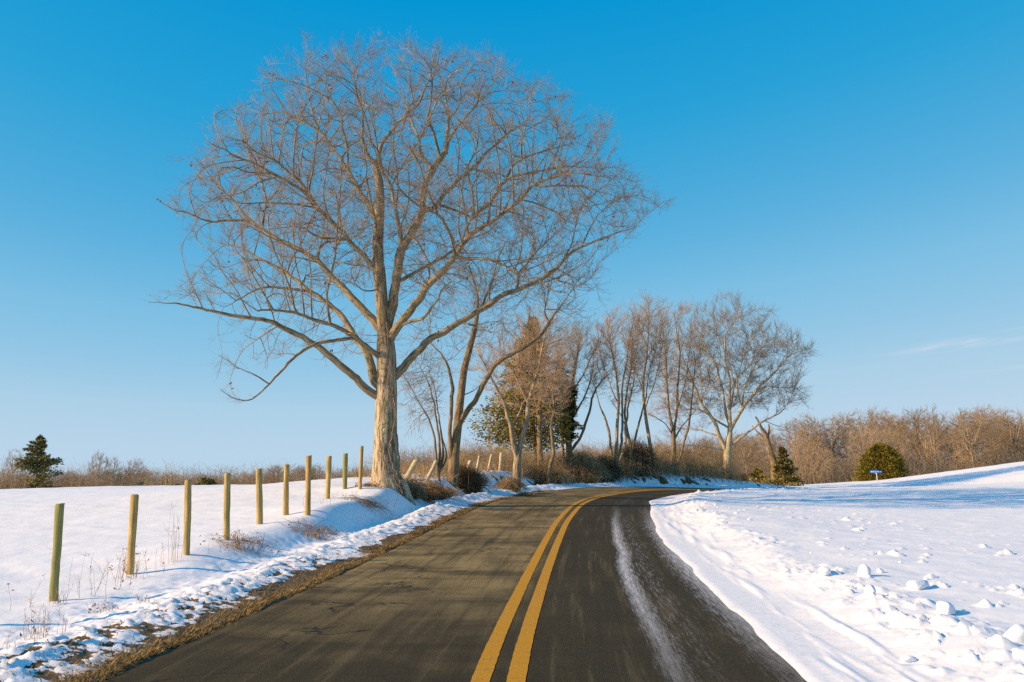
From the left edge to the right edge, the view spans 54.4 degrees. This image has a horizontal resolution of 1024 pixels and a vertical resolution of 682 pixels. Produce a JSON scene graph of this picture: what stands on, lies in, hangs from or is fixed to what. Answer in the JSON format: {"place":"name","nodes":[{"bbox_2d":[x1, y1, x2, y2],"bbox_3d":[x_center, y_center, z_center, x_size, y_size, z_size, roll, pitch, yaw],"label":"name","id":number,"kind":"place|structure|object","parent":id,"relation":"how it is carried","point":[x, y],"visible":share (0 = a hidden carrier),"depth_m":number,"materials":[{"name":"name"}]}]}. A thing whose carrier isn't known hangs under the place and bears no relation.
{"place":"outdoors","nodes":[
{"label":"outdoors","id":0,"kind":"place"},
{"bbox_2d":[1,486,552,681],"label":"verge grass","id":1,"kind":"structure","parent":0,"point":[129,658],"depth_m":10.96,"materials":[{"name":"plant"}]},
{"bbox_2d":[103,487,806,681],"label":"road","id":2,"kind":"structure","parent":0,"point":[630,596],"depth_m":10.93,"materials":[{"name":"asphalt"}]},
{"bbox_2d":[470,489,683,681],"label":"road marking","id":3,"kind":"object","parent":2,"relation":"on","point":[484,669],"visible":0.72,"depth_m":10.91,"materials":[{"name":"yellow paint"}]},
{"bbox_2d":[506,490,651,681],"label":"road marking","id":4,"kind":"object","parent":2,"relation":"on","point":[518,668],"visible":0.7,"depth_m":10.91,"materials":[{"name":"yellow paint"}]},
{"bbox_2d":[0,461,1023,681],"bbox_3d":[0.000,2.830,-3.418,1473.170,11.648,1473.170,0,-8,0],"label":"ground","id":5,"kind":"structure","parent":0,"point":[956,537],"depth_m":16.50,"materials":[{"name":"snow"}]},
{"bbox_2d":[1,449,26,488],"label":"bare tree","id":6,"kind":"object","parent":5,"relation":"on","point":[11,467],"visible":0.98,"depth_m":115.71,"materials":[{"name":"brown plant"}]},
{"bbox_2d":[11,435,63,488],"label":"cedar tree","id":7,"kind":"object","parent":5,"relation":"on","point":[41,460],"visible":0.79,"depth_m":116.89,"materials":[{"name":"green plant"}]},
{"bbox_2d":[20,603,66,638],"bbox_3d":[-4.531,2.704,9.627,0.470,0.373,0.470,0,-8,0],"label":"dry weed","id":8,"kind":"object","parent":5,"relation":"on","point":[44,627],"visible":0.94,"depth_m":9.59,"materials":[{"name":"brown plant"}]},
{"bbox_2d":[49,503,64,601],"bbox_3d":[-5.760,2.837,12.568,0.130,1.563,0.114,0,-8,0],"label":"fence post","id":9,"kind":"object","parent":5,"relation":"on","point":[57,543],"visible":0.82,"depth_m":12.56,"materials":[{"name":"beige wood"}]},
{"bbox_2d":[59,470,81,486],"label":"woodland tree","id":10,"kind":"object","parent":5,"relation":"on","point":[73,478],"visible":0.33,"depth_m":206.64,"materials":[{"name":"plant"}]},
{"bbox_2d":[49,548,112,600],"bbox_3d":[-5.285,3.020,13.017,1.280,0.683,1.011,-5,-9,33],"label":"dry weed","id":11,"kind":"object","parent":5,"relation":"on","point":[90,580],"visible":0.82,"depth_m":12.81,"materials":[{"name":"brown plant"}]},
{"bbox_2d":[86,451,109,485],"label":"bare tree","id":12,"kind":"object","parent":5,"relation":"on","point":[98,471],"visible":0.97,"depth_m":122.89,"materials":[{"name":"plant"}]},
{"bbox_2d":[86,603,118,613],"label":"dry weed","id":13,"kind":"object","parent":5,"relation":"on","point":[104,607],"visible":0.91,"depth_m":11.60,"materials":[{"name":"brown plant"}]},
{"bbox_2d":[104,455,122,485],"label":"bare tree","id":14,"kind":"object","parent":5,"relation":"on","point":[113,475],"visible":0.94,"depth_m":122.70,"materials":[{"name":"plant"}]},
{"bbox_2d":[85,546,149,581],"bbox_3d":[-5.791,3.323,14.853,0.890,0.534,0.704,0,-8,0],"label":"dry weed","id":15,"kind":"object","parent":5,"relation":"on","point":[136,571],"visible":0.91,"depth_m":14.80,"materials":[{"name":"brown plant"}]},
{"bbox_2d":[126,494,138,574],"bbox_3d":[-5.885,3.163,15.414,0.141,1.570,0.134,0,-8,0],"label":"fence post","id":16,"kind":"object","parent":5,"relation":"on","point":[133,513],"visible":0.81,"depth_m":15.40,"materials":[{"name":"brown wood"}]},
{"bbox_2d":[122,458,148,485],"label":"bare tree","id":17,"kind":"object","parent":5,"relation":"on","point":[136,475],"visible":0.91,"depth_m":124.79,"materials":[{"name":"plant"}]},
{"bbox_2d":[162,502,188,561],"bbox_3d":[-5.452,3.101,16.104,0.391,1.027,0.336,-3,-9,24],"label":"dry weed","id":18,"kind":"object","parent":5,"relation":"on","point":[175,538],"visible":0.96,"depth_m":16.11,"materials":[{"name":"brown plant"}]},
{"bbox_2d":[0,456,371,488],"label":"woodland undergrowth","id":19,"kind":"object","parent":5,"relation":"on","point":[267,481],"visible":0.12,"depth_m":202.13,"materials":[{"name":"plant"}]},
{"bbox_2d":[183,480,191,554],"bbox_3d":[-5.428,3.117,16.634,0.147,1.588,0.137,0,-8,0],"label":"fence post","id":20,"kind":"object","parent":5,"relation":"on","point":[187,510],"visible":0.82,"depth_m":16.61,"materials":[{"name":"brown wood"}]},
{"bbox_2d":[194,476,217,484],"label":"field evergreen","id":21,"kind":"object","parent":5,"relation":"on","point":[205,480],"visible":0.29,"depth_m":126.53,"materials":[{"name":"green plant"}]},
{"bbox_2d":[223,473,230,539],"bbox_3d":[-5.358,3.280,18.708,0.150,1.591,0.128,0,-8,0],"label":"fence post","id":22,"kind":"object","parent":5,"relation":"on","point":[226,508],"visible":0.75,"depth_m":18.69,"materials":[{"name":"brown wood"}]},
{"bbox_2d":[200,529,286,554],"bbox_3d":[-4.841,3.591,17.886,1.334,0.469,1.276,6,-10,-38],"label":"twig tangle","id":23,"kind":"object","parent":5,"relation":"on","point":[237,543],"visible":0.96,"depth_m":17.82,"materials":[{"name":"brown plant"}]},
{"bbox_2d":[256,468,262,523],"bbox_3d":[-5.547,3.583,21.866,0.196,1.562,0.154,0,-8,0],"label":"fence post","id":24,"kind":"object","parent":5,"relation":"on","point":[259,506],"visible":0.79,"depth_m":21.83,"materials":[{"name":"brown wood"}]},
{"bbox_2d":[263,463,280,482],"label":"woodland tree","id":25,"kind":"object","parent":5,"relation":"on","point":[274,470],"visible":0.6,"depth_m":203.19,"materials":[{"name":"plant"}]},
{"bbox_2d":[283,464,289,515],"bbox_3d":[-5.376,3.712,23.692,0.154,1.550,0.135,0,-8,0],"label":"fence post","id":26,"kind":"object","parent":5,"relation":"on","point":[286,492],"visible":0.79,"depth_m":23.67,"materials":[{"name":"brown wood"}]},
{"bbox_2d":[305,455,311,514],"bbox_3d":[-4.777,3.549,23.321,0.157,1.735,0.153,0,-8,0],"label":"fence post","id":27,"kind":"object","parent":5,"relation":"on","point":[308,487],"visible":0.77,"depth_m":23.29,"materials":[{"name":"beige wood"}]},
{"bbox_2d":[278,517,349,541],"bbox_3d":[-4.190,4.022,21.210,1.491,0.575,1.472,-5,-9,31],"label":"twig tangle","id":28,"kind":"object","parent":5,"relation":"on","point":[317,531],"visible":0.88,"depth_m":21.20,"materials":[{"name":"brown plant"}]},
{"bbox_2d":[325,456,331,498],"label":"fence post","id":29,"kind":"object","parent":5,"relation":"on","point":[328,474],"visible":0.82,"depth_m":28.37,"materials":[{"name":"brown wood"}]},
{"bbox_2d":[342,453,347,488],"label":"fence post","id":30,"kind":"object","parent":5,"relation":"on","point":[345,461],"visible":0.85,"depth_m":30.67,"materials":[{"name":"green wood"}]},
{"bbox_2d":[358,446,363,488],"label":"fence post","id":31,"kind":"object","parent":5,"relation":"on","point":[360,468],"visible":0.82,"depth_m":30.51,"materials":[{"name":"beige wood"}]},
{"bbox_2d":[340,491,399,519],"bbox_3d":[-3.897,4.503,27.258,1.667,0.784,1.770,4,-9,-29],"label":"twig tangle","id":32,"kind":"object","parent":5,"relation":"on","point":[374,505],"visible":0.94,"depth_m":27.14,"materials":[{"name":"brown plant"}]},
{"bbox_2d":[138,25,679,505],"bbox_3d":[-3.176,-3.119,33.128,17.955,17.522,13.572,0,-8,0],"label":"oak tree","id":33,"kind":"object","parent":5,"relation":"on","point":[384,377],"visible":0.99,"depth_m":32.31,"materials":[{"name":"brown plant"}]},
{"bbox_2d":[403,459,419,478],"bbox_3d":[-3.857,4.957,37.167,0.851,1.058,0.239,0,-8,0],"label":"fence post","id":34,"kind":"object","parent":5,"relation":"on","point":[412,467],"visible":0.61,"depth_m":37.12,"materials":[{"name":"brown wood"}]},
{"bbox_2d":[404,478,429,503],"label":"bramble","id":35,"kind":"object","parent":5,"relation":"on","point":[416,490],"visible":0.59,"depth_m":32.51,"materials":[{"name":"brown plant"}]},
{"bbox_2d":[397,342,455,482],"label":"thin tree","id":36,"kind":"object","parent":5,"relation":"on","point":[440,464],"visible":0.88,"depth_m":38.40,"materials":[{"name":"brown plant"}]},
{"bbox_2d":[350,456,512,483],"bbox_3d":[-2.958,5.683,44.026,4.288,1.628,16.076,-2,-8,14],"label":"underbrush","id":37,"kind":"object","parent":5,"relation":"on","point":[423,474],"visible":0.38,"depth_m":41.72,"materials":[{"name":"plant"}]},
{"bbox_2d":[426,460,438,481],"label":"fence post","id":38,"kind":"object","parent":5,"relation":"on","point":[435,462],"visible":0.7,"depth_m":37.15,"materials":[{"name":"brown wood"}]},
{"bbox_2d":[405,473,465,500],"bbox_3d":[-3.045,4.996,33.911,3.051,1.010,2.336,0,-8,0],"label":"bramble","id":39,"kind":"object","parent":5,"relation":"on","point":[439,493],"visible":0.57,"depth_m":33.66,"materials":[{"name":"brown plant"}]},
{"bbox_2d":[417,475,465,498],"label":"bramble","id":40,"kind":"object","parent":5,"relation":"on","point":[442,488],"visible":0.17,"depth_m":36.02,"materials":[{"name":"brown plant"}]},
{"bbox_2d":[442,457,495,493],"bbox_3d":[-1.868,5.434,40.638,2.337,1.621,2.361,-3,-9,23],"label":"brush bush","id":41,"kind":"object","parent":5,"relation":"on","point":[470,481],"visible":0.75,"depth_m":40.24,"materials":[{"name":"plant"}]},
{"bbox_2d":[397,228,607,488],"bbox_3d":[-0.496,0.477,40.232,8.872,11.039,6.731,0,-8,0],"label":"forked tree","id":42,"kind":"object","parent":5,"relation":"on","point":[454,436],"visible":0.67,"depth_m":39.91,"materials":[{"name":"brown plant"}]},
{"bbox_2d":[489,472,528,490],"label":"brush bush","id":43,"kind":"object","parent":5,"relation":"on","point":[509,483],"visible":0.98,"depth_m":42.81,"materials":[{"name":"brown plant"}]},
{"bbox_2d":[462,315,578,464],"bbox_3d":[0.382,3.262,56.100,6.575,9.691,6.744,-6,-10,39],"label":"cedar tree","id":44,"kind":"object","parent":5,"relation":"on","point":[531,433],"visible":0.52,"depth_m":55.25,"materials":[{"name":"brown plant"}]},
{"bbox_2d":[456,299,595,481],"bbox_3d":[0.691,2.380,45.148,5.248,9.012,5.187,-7,-10,41],"label":"pale tree","id":45,"kind":"object","parent":5,"relation":"on","point":[518,447],"visible":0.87,"depth_m":44.95,"materials":[{"name":"brown plant"}]},
{"bbox_2d":[506,313,582,469],"bbox_3d":[1.629,3.112,54.137,4.374,9.647,4.222,8,-11,-44],"label":"straight tree","id":46,"kind":"object","parent":5,"relation":"on","point":[539,439],"visible":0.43,"depth_m":53.93,"materials":[{"name":"brown plant"}]},
{"bbox_2d":[528,462,573,484],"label":"brush bush","id":47,"kind":"object","parent":5,"relation":"on","point":[558,477],"visible":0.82,"depth_m":52.10,"materials":[{"name":"plant"}]},
{"bbox_2d":[530,338,575,483],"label":"twisted tree","id":48,"kind":"object","parent":5,"relation":"on","point":[549,471],"visible":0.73,"depth_m":52.01,"materials":[{"name":"brown plant"}]},
{"bbox_2d":[358,424,763,477],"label":"woodland undergrowth","id":49,"kind":"object","parent":5,"relation":"on","point":[720,454],"visible":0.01,"depth_m":176.04,"materials":[{"name":"plant"}]},
{"bbox_2d":[549,360,582,458],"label":"juniper tree","id":50,"kind":"object","parent":5,"relation":"on","point":[576,437],"visible":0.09,"depth_m":59.92,"materials":[{"name":"green plant"}]},
{"bbox_2d":[553,445,614,483],"bbox_3d":[3.879,7.100,56.668,4.338,2.331,4.415,0,-8,0],"label":"brush bush","id":51,"kind":"object","parent":5,"relation":"on","point":[584,469],"visible":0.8,"depth_m":55.83,"materials":[{"name":"plant"}]},
{"bbox_2d":[548,313,621,461],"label":"ivy tree","id":52,"kind":"object","parent":5,"relation":"on","point":[572,404],"visible":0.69,"depth_m":57.99,"materials":[{"name":"brown plant"}]},
{"bbox_2d":[418,433,756,483],"bbox_3d":[4.910,7.087,59.285,26.313,3.033,9.822,7,-10,-40],"label":"underbrush","id":53,"kind":"object","parent":5,"relation":"on","point":[701,469],"visible":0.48,"depth_m":61.01,"materials":[{"name":"plant"}]},
{"bbox_2d":[590,452,629,481],"bbox_3d":[5.308,7.416,58.577,3.069,2.191,3.130,-4,-9,26],"label":"brush bush","id":54,"kind":"object","parent":5,"relation":"on","point":[614,468],"visible":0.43,"depth_m":58.16,"materials":[{"name":"plant"}]},
{"bbox_2d":[584,297,650,470],"bbox_3d":[6.447,2.842,60.062,4.761,11.446,4.002,0,-8,0],"label":"slender tree","id":55,"kind":"object","parent":5,"relation":"on","point":[623,425],"visible":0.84,"depth_m":60.04,"materials":[{"name":"brown plant"}]},
{"bbox_2d":[618,435,663,475],"bbox_3d":[7.653,7.000,61.657,3.576,2.841,3.730,0,-8,0],"label":"vine mound","id":56,"kind":"object","parent":5,"relation":"on","point":[645,452],"visible":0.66,"depth_m":61.04,"materials":[{"name":"plant"}]},
{"bbox_2d":[609,298,673,476],"bbox_3d":[7.896,2.837,61.061,3.666,11.620,3.231,7,-11,-42],"label":"crooked tree","id":57,"kind":"object","parent":5,"relation":"on","point":[631,446],"visible":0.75,"depth_m":61.16,"materials":[{"name":"brown plant"}]},
{"bbox_2d":[624,289,679,475],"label":"leaning tree","id":58,"kind":"object","parent":5,"relation":"on","point":[643,394],"visible":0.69,"depth_m":62.30,"materials":[{"name":"brown plant"}]},
{"bbox_2d":[646,296,708,471],"bbox_3d":[10.567,2.854,64.266,4.785,12.135,3.767,0,-8,0],"label":"many stemmed tree","id":59,"kind":"object","parent":5,"relation":"on","point":[673,428],"visible":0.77,"depth_m":64.06,"materials":[{"name":"brown plant"}]},
{"bbox_2d":[651,285,823,478],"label":"oak tree","id":60,"kind":"object","parent":5,"relation":"on","point":[727,444],"visible":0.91,"depth_m":67.70,"materials":[{"name":"plant"}]},
{"bbox_2d":[732,435,762,475],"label":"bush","id":61,"kind":"object","parent":5,"relation":"on","point":[748,457],"visible":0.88,"depth_m":130.38,"materials":[{"name":"brown plant"}]},
{"bbox_2d":[735,433,773,472],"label":"woodland tree","id":62,"kind":"object","parent":5,"relation":"on","point":[760,443],"visible":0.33,"depth_m":144.99,"materials":[{"name":"plant"}]},
{"bbox_2d":[747,468,769,483],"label":"shrubby evergreen","id":63,"kind":"object","parent":5,"relation":"on","point":[755,475],"visible":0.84,"depth_m":78.10,"materials":[{"name":"green plant"}]},
{"bbox_2d":[750,417,778,485],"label":"broken snag","id":64,"kind":"object","parent":5,"relation":"on","point":[769,447],"visible":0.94,"depth_m":77.55,"materials":[{"name":"brown plant"}]},
{"bbox_2d":[749,431,783,464],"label":"woodland tree","id":65,"kind":"object","parent":5,"relation":"on","point":[764,443],"visible":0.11,"depth_m":155.92,"materials":[{"name":"plant"}]},
{"bbox_2d":[764,445,804,485],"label":"juniper shrub","id":66,"kind":"object","parent":5,"relation":"on","point":[784,468],"visible":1,"depth_m":76.05,"materials":[{"name":"green plant"}]},
{"bbox_2d":[770,418,818,464],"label":"woodland tree","id":67,"kind":"object","parent":5,"relation":"on","point":[782,438],"visible":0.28,"depth_m":152.41,"materials":[{"name":"brown wood"}]},
{"bbox_2d":[787,436,812,480],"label":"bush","id":68,"kind":"object","parent":5,"relation":"on","point":[798,450],"visible":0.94,"depth_m":130.31,"materials":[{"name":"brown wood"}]},
{"bbox_2d":[785,411,824,473],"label":"woodland tree","id":69,"kind":"object","parent":5,"relation":"on","point":[807,439],"visible":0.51,"depth_m":146.36,"materials":[{"name":"brown wood"}]},
{"bbox_2d":[793,417,831,476],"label":"woodland tree","id":70,"kind":"object","parent":5,"relation":"on","point":[814,439],"visible":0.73,"depth_m":135.89,"materials":[{"name":"brown wood"}]},
{"bbox_2d":[806,446,834,483],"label":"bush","id":71,"kind":"object","parent":5,"relation":"on","point":[826,472],"visible":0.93,"depth_m":129.55,"materials":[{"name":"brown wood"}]},
{"bbox_2d":[818,567,830,575],"bbox_3d":[4.118,3.028,13.087,0.185,0.117,0.153,6,-10,-39],"label":"snow chunk","id":72,"kind":"object","parent":5,"relation":"on","point":[824,571],"visible":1,"depth_m":13.03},
{"bbox_2d":[810,416,855,473],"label":"woodland tree","id":73,"kind":"object","parent":5,"relation":"on","point":[833,446],"visible":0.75,"depth_m":137.84,"materials":[{"name":"brown plant"}]},
{"bbox_2d":[823,410,868,469],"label":"woodland tree","id":74,"kind":"object","parent":5,"relation":"on","point":[846,422],"visible":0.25,"depth_m":154.07,"materials":[{"name":"brown wood"}]},
{"bbox_2d":[832,424,870,473],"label":"woodland tree","id":75,"kind":"object","parent":5,"relation":"on","point":[852,451],"visible":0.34,"depth_m":145.60,"materials":[{"name":"plant"}]},
{"bbox_2d":[829,409,885,459],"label":"woodland tree","id":76,"kind":"object","parent":5,"relation":"on","point":[850,415],"visible":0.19,"depth_m":160.15,"materials":[{"name":"brown plant"}]},
{"bbox_2d":[844,421,882,465],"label":"woodland tree","id":77,"kind":"object","parent":5,"relation":"on","point":[863,444],"visible":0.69,"depth_m":130.57,"materials":[{"name":"brown plant"}]},
{"bbox_2d":[857,563,870,576],"bbox_3d":[4.589,3.008,12.972,0.146,0.217,0.179,6,-10,-39],"label":"snow chunk","id":78,"kind":"object","parent":5,"relation":"on","point":[864,569],"visible":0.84,"depth_m":12.92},
{"bbox_2d":[864,584,875,592],"bbox_3d":[4.054,2.809,11.273,0.131,0.106,0.126,-4,-9,26],"label":"snow chunk","id":79,"kind":"object","parent":5,"relation":"on","point":[869,588],"visible":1,"depth_m":11.23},
{"bbox_2d":[846,404,906,453],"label":"woodland tree","id":80,"kind":"object","parent":5,"relation":"on","point":[872,418],"visible":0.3,"depth_m":150.74,"materials":[{"name":"plant"}]},
{"bbox_2d":[734,441,1023,485],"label":"woodland undergrowth","id":81,"kind":"object","parent":5,"relation":"on","point":[846,475],"visible":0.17,"depth_m":132.03,"materials":[{"name":"plant"}]},
{"bbox_2d":[851,443,911,480],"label":"round evergreen","id":82,"kind":"object","parent":5,"relation":"on","point":[888,461],"visible":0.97,"depth_m":93.34,"materials":[{"name":"green plant"}]},
{"bbox_2d":[865,412,910,457],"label":"woodland tree","id":83,"kind":"object","parent":5,"relation":"on","point":[884,423],"visible":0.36,"depth_m":144.68,"materials":[{"name":"plant"}]},
{"bbox_2d":[870,428,912,466],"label":"woodland tree","id":84,"kind":"object","parent":5,"relation":"on","point":[897,441],"visible":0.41,"depth_m":130.56,"materials":[{"name":"plant"}]},
{"bbox_2d":[889,423,919,468],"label":"woodland tree","id":85,"kind":"object","parent":5,"relation":"on","point":[908,446],"visible":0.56,"depth_m":137.36,"materials":[{"name":"brown wood"}]},
{"bbox_2d":[900,655,916,662],"bbox_3d":[3.246,2.605,8.144,0.130,0.067,0.173,-4,-9,24],"label":"snow chunk","id":86,"kind":"object","parent":5,"relation":"on","point":[906,659],"visible":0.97,"depth_m":8.10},
{"bbox_2d":[890,408,933,464],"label":"woodland tree","id":87,"kind":"object","parent":5,"relation":"on","point":[911,419],"visible":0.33,"depth_m":148.32,"materials":[{"name":"plant"}]},
{"bbox_2d":[906,580,929,589],"bbox_3d":[4.882,2.955,12.004,0.250,0.153,0.331,-7,-10,40],"label":"snow chunk","id":88,"kind":"object","parent":5,"relation":"on","point":[917,584],"visible":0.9,"depth_m":11.91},
{"bbox_2d":[895,407,944,460],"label":"woodland tree","id":89,"kind":"object","parent":5,"relation":"on","point":[917,427],"visible":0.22,"depth_m":151.97,"materials":[{"name":"brown plant"}]},
{"bbox_2d":[911,419,943,469],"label":"woodland tree","id":90,"kind":"object","parent":5,"relation":"on","point":[922,440],"visible":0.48,"depth_m":141.37,"materials":[{"name":"brown wood"}]},
{"bbox_2d":[911,403,950,460],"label":"woodland tree","id":91,"kind":"object","parent":5,"relation":"on","point":[942,415],"visible":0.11,"depth_m":164.98,"materials":[{"name":"plant"}]},
{"bbox_2d":[917,414,951,472],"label":"woodland tree","id":92,"kind":"object","parent":5,"relation":"on","point":[933,446],"visible":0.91,"depth_m":133.90,"materials":[{"name":"brown wood"}]},
{"bbox_2d":[931,422,956,471],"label":"woodland tree","id":93,"kind":"object","parent":5,"relation":"on","point":[945,442],"visible":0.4,"depth_m":145.83,"materials":[{"name":"plant"}]},
{"bbox_2d":[936,601,955,614],"bbox_3d":[4.363,2.696,10.008,0.177,0.154,0.278,-3,-8,20],"label":"snow chunk","id":94,"kind":"object","parent":5,"relation":"on","point":[945,607],"visible":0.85,"depth_m":9.94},
{"bbox_2d":[949,430,973,469],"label":"woodland tree","id":95,"kind":"object","parent":5,"relation":"on","point":[959,449],"visible":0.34,"depth_m":139.05,"materials":[{"name":"plant"}]},
{"bbox_2d":[937,407,992,466],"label":"woodland tree","id":96,"kind":"object","parent":5,"relation":"on","point":[957,423],"visible":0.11,"depth_m":162.82,"materials":[{"name":"plant"}]},
{"bbox_2d":[948,412,982,460],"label":"woodland tree","id":97,"kind":"object","parent":5,"relation":"on","point":[962,426],"visible":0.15,"depth_m":156.76,"materials":[{"name":"brown plant"}]},
{"bbox_2d":[943,409,1003,467],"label":"woodland tree","id":98,"kind":"object","parent":5,"relation":"on","point":[969,444],"visible":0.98,"depth_m":129.98,"materials":[{"name":"brown plant"}]},
{"bbox_2d":[947,404,1006,465],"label":"woodland tree","id":99,"kind":"object","parent":5,"relation":"on","point":[971,422],"visible":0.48,"depth_m":137.45,"materials":[{"name":"brown plant"}]},
{"bbox_2d":[962,404,1023,460],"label":"woodland tree","id":100,"kind":"object","parent":5,"relation":"on","point":[977,416],"visible":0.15,"depth_m":153.31,"materials":[{"name":"plant"}]},
{"bbox_2d":[978,443,1012,466],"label":"bush","id":101,"kind":"object","parent":5,"relation":"on","point":[995,457],"visible":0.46,"depth_m":134.03,"materials":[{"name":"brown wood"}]},
{"bbox_2d":[975,414,1021,464],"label":"woodland tree","id":102,"kind":"object","parent":5,"relation":"on","point":[999,437],"visible":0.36,"depth_m":143.75,"materials":[{"name":"brown wood"}]},
{"bbox_2d":[991,403,1023,461],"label":"woodland tree","id":103,"kind":"object","parent":5,"relation":"on","point":[1011,436],"visible":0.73,"depth_m":141.81,"materials":[{"name":"plant"}]},
{"bbox_2d":[1003,624,1023,642],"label":"snow chunk","id":104,"kind":"object","parent":5,"relation":"on","point":[1014,633],"visible":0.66,"depth_m":8.30,"materials":[{"name":"snow"}]},
{"bbox_2d":[1005,422,1023,461],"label":"woodland tree","id":105,"kind":"object","parent":5,"relation":"on","point":[1017,441],"visible":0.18,"depth_m":145.97,"materials":[{"name":"brown plant"}]},
{"bbox_2d":[0,0,1023,485],"label":"sky","id":106,"kind":"structure","parent":0,"point":[853,169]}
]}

